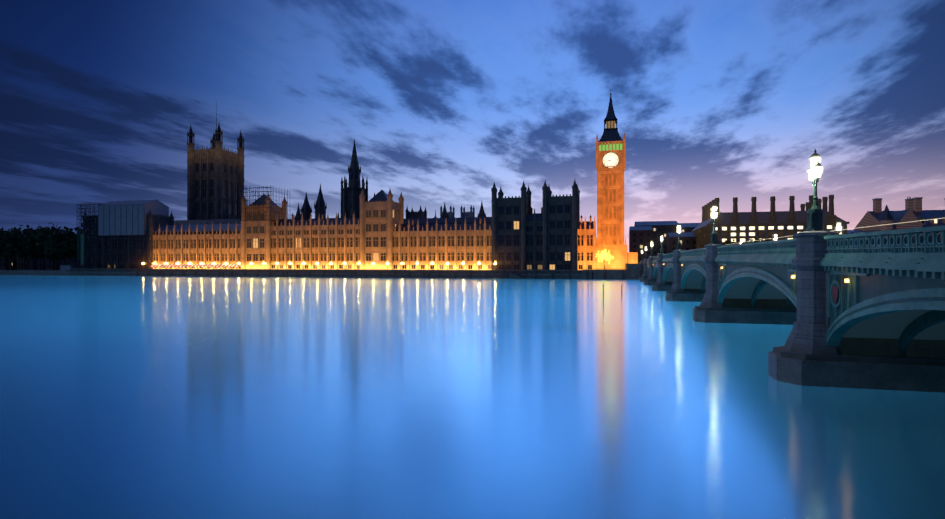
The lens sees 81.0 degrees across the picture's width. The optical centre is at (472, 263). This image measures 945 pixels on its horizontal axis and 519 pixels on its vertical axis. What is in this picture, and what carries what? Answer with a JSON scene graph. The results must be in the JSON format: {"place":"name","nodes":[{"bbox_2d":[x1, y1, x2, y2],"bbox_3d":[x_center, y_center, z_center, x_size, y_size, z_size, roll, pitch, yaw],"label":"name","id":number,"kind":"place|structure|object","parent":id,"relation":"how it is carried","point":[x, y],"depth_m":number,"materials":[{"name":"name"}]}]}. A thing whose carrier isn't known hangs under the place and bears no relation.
{"place":"outdoors","nodes":[
{"label":"outdoors","id":0,"kind":"place"},
{"bbox_2d":[0,268,82,275],"bbox_3d":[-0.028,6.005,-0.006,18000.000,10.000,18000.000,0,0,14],"label":"ground","id":1,"kind":"structure","parent":0,"point":[49,272],"depth_m":324.15,"materials":[{"name":"stone"}]},
{"bbox_2d":[0,221,82,269],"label":"trees","id":2,"kind":"object","parent":1,"relation":"on","point":[53,244],"depth_m":338.76,"materials":[{"name":"green plant"}]},
{"bbox_2d":[60,264,78,269],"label":"bank hut","id":3,"kind":"object","parent":1,"relation":"on","point":[69,266],"depth_m":321.16,"materials":[{"name":"grey"}]},
{"bbox_2d":[77,185,289,268],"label":"scaffolding","id":4,"kind":"object","parent":1,"relation":"on","point":[120,218],"depth_m":312.81,"materials":[{"name":"grey metal"}]},
{"bbox_2d":[174,184,491,224],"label":"palace roofs","id":5,"kind":"structure","parent":1,"relation":"on","point":[320,207],"depth_m":331.21,"materials":[{"name":"stone"}]},
{"bbox_2d":[337,138,367,217],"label":"central tower","id":6,"kind":"structure","parent":5,"relation":"on","point":[350,194],"depth_m":358.55,"materials":[{"name":"stone"}]},
{"bbox_2d":[578,215,641,279],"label":"building","id":7,"kind":"structure","parent":1,"relation":"on","point":[589,248],"depth_m":258.27,"materials":[{"name":"stone"}]},
{"bbox_2d":[596,90,625,244],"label":"clock tower","id":8,"kind":"structure","parent":1,"relation":"on","point":[610,154],"depth_m":288.05,"materials":[{"name":"stone"}]},
{"bbox_2d":[596,230,941,268],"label":"bridge end trees","id":9,"kind":"object","parent":1,"relation":"on","point":[604,253],"depth_m":242.06,"materials":[{"name":"green plant"}]},
{"bbox_2d":[691,195,849,248],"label":"building","id":10,"kind":"structure","parent":1,"relation":"on","point":[735,224],"depth_m":271.80,"materials":[{"name":"brown brick"}]},
{"bbox_2d":[638,218,944,392],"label":"bridge","id":11,"kind":"structure","parent":1,"relation":"on","point":[868,312],"depth_m":31.55,"materials":[{"name":"teal"}]},
{"bbox_2d":[660,235,663,252],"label":"bridge lamp","id":12,"kind":"object","parent":11,"relation":"on","point":[661,249],"depth_m":142.13,"materials":[{"name":"white glass"}]},
{"bbox_2d":[676,225,681,249],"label":"bridge lamp","id":13,"kind":"object","parent":11,"relation":"on","point":[679,243],"depth_m":103.82,"materials":[{"name":"white glass"}]},
{"bbox_2d":[710,203,718,243],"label":"bridge lamp","id":14,"kind":"object","parent":11,"relation":"on","point":[714,236],"depth_m":66.94,"materials":[{"name":"teal metal"}]},
{"bbox_2d":[805,149,825,230],"bbox_3d":[20.679,-4.438,33.394,0.961,5.000,1.334,0,0,14],"label":"bridge lamp","id":15,"kind":"object","parent":11,"relation":"on","point":[815,218],"depth_m":33.14,"materials":[{"name":"teal metal"}]},
{"bbox_2d":[836,221,840,232],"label":"bridge lamp","id":16,"kind":"object","parent":11,"relation":"on","point":[838,228],"depth_m":97.30,"materials":[{"name":"white glass"}]},
{"bbox_2d":[187,113,244,219],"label":"tower","id":17,"kind":"structure","parent":0,"point":[215,175],"depth_m":385.13,"materials":[{"name":"stone"}]},
{"bbox_2d":[69,189,642,279],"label":"palace","id":18,"kind":"structure","parent":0,"point":[379,233],"depth_m":282.38,"materials":[{"name":"stone"}]},
{"bbox_2d":[149,264,240,268],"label":"terrace marquees","id":19,"kind":"object","parent":18,"relation":"on","point":[195,265],"depth_m":298.88,"materials":[{"name":"red"}]},
{"bbox_2d":[142,262,495,269],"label":"floodlights","id":20,"kind":"object","parent":18,"relation":"on","point":[316,263],"depth_m":279.44,"materials":[{"name":"yellow metal"}]},
{"bbox_2d":[82,180,579,269],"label":"palace pavilions","id":21,"kind":"object","parent":18,"relation":"on","point":[524,236],"depth_m":258.46,"materials":[{"name":"stone"}]},
{"bbox_2d":[0,204,866,268],"bbox_3d":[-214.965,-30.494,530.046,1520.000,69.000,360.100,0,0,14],"label":"background buildings","id":22,"kind":"structure","parent":0,"point":[643,234],"depth_m":374.25,"materials":[{"name":"grey"}]},
{"bbox_2d":[0,275,944,518],"bbox_3d":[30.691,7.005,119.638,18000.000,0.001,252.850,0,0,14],"label":"river water","id":23,"kind":"structure","parent":0,"point":[149,397],"depth_m":26.39,"materials":[{"name":"blue liquid"}]},
{"bbox_2d":[0,0,944,252],"label":"sky","id":24,"kind":"structure","parent":0,"point":[440,101],"materials":[{"name":"blue"}]},
{"bbox_2d":[853,197,944,245],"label":"building","id":25,"kind":"structure","parent":0,"point":[877,215],"depth_m":261.13,"materials":[{"name":"brick"}]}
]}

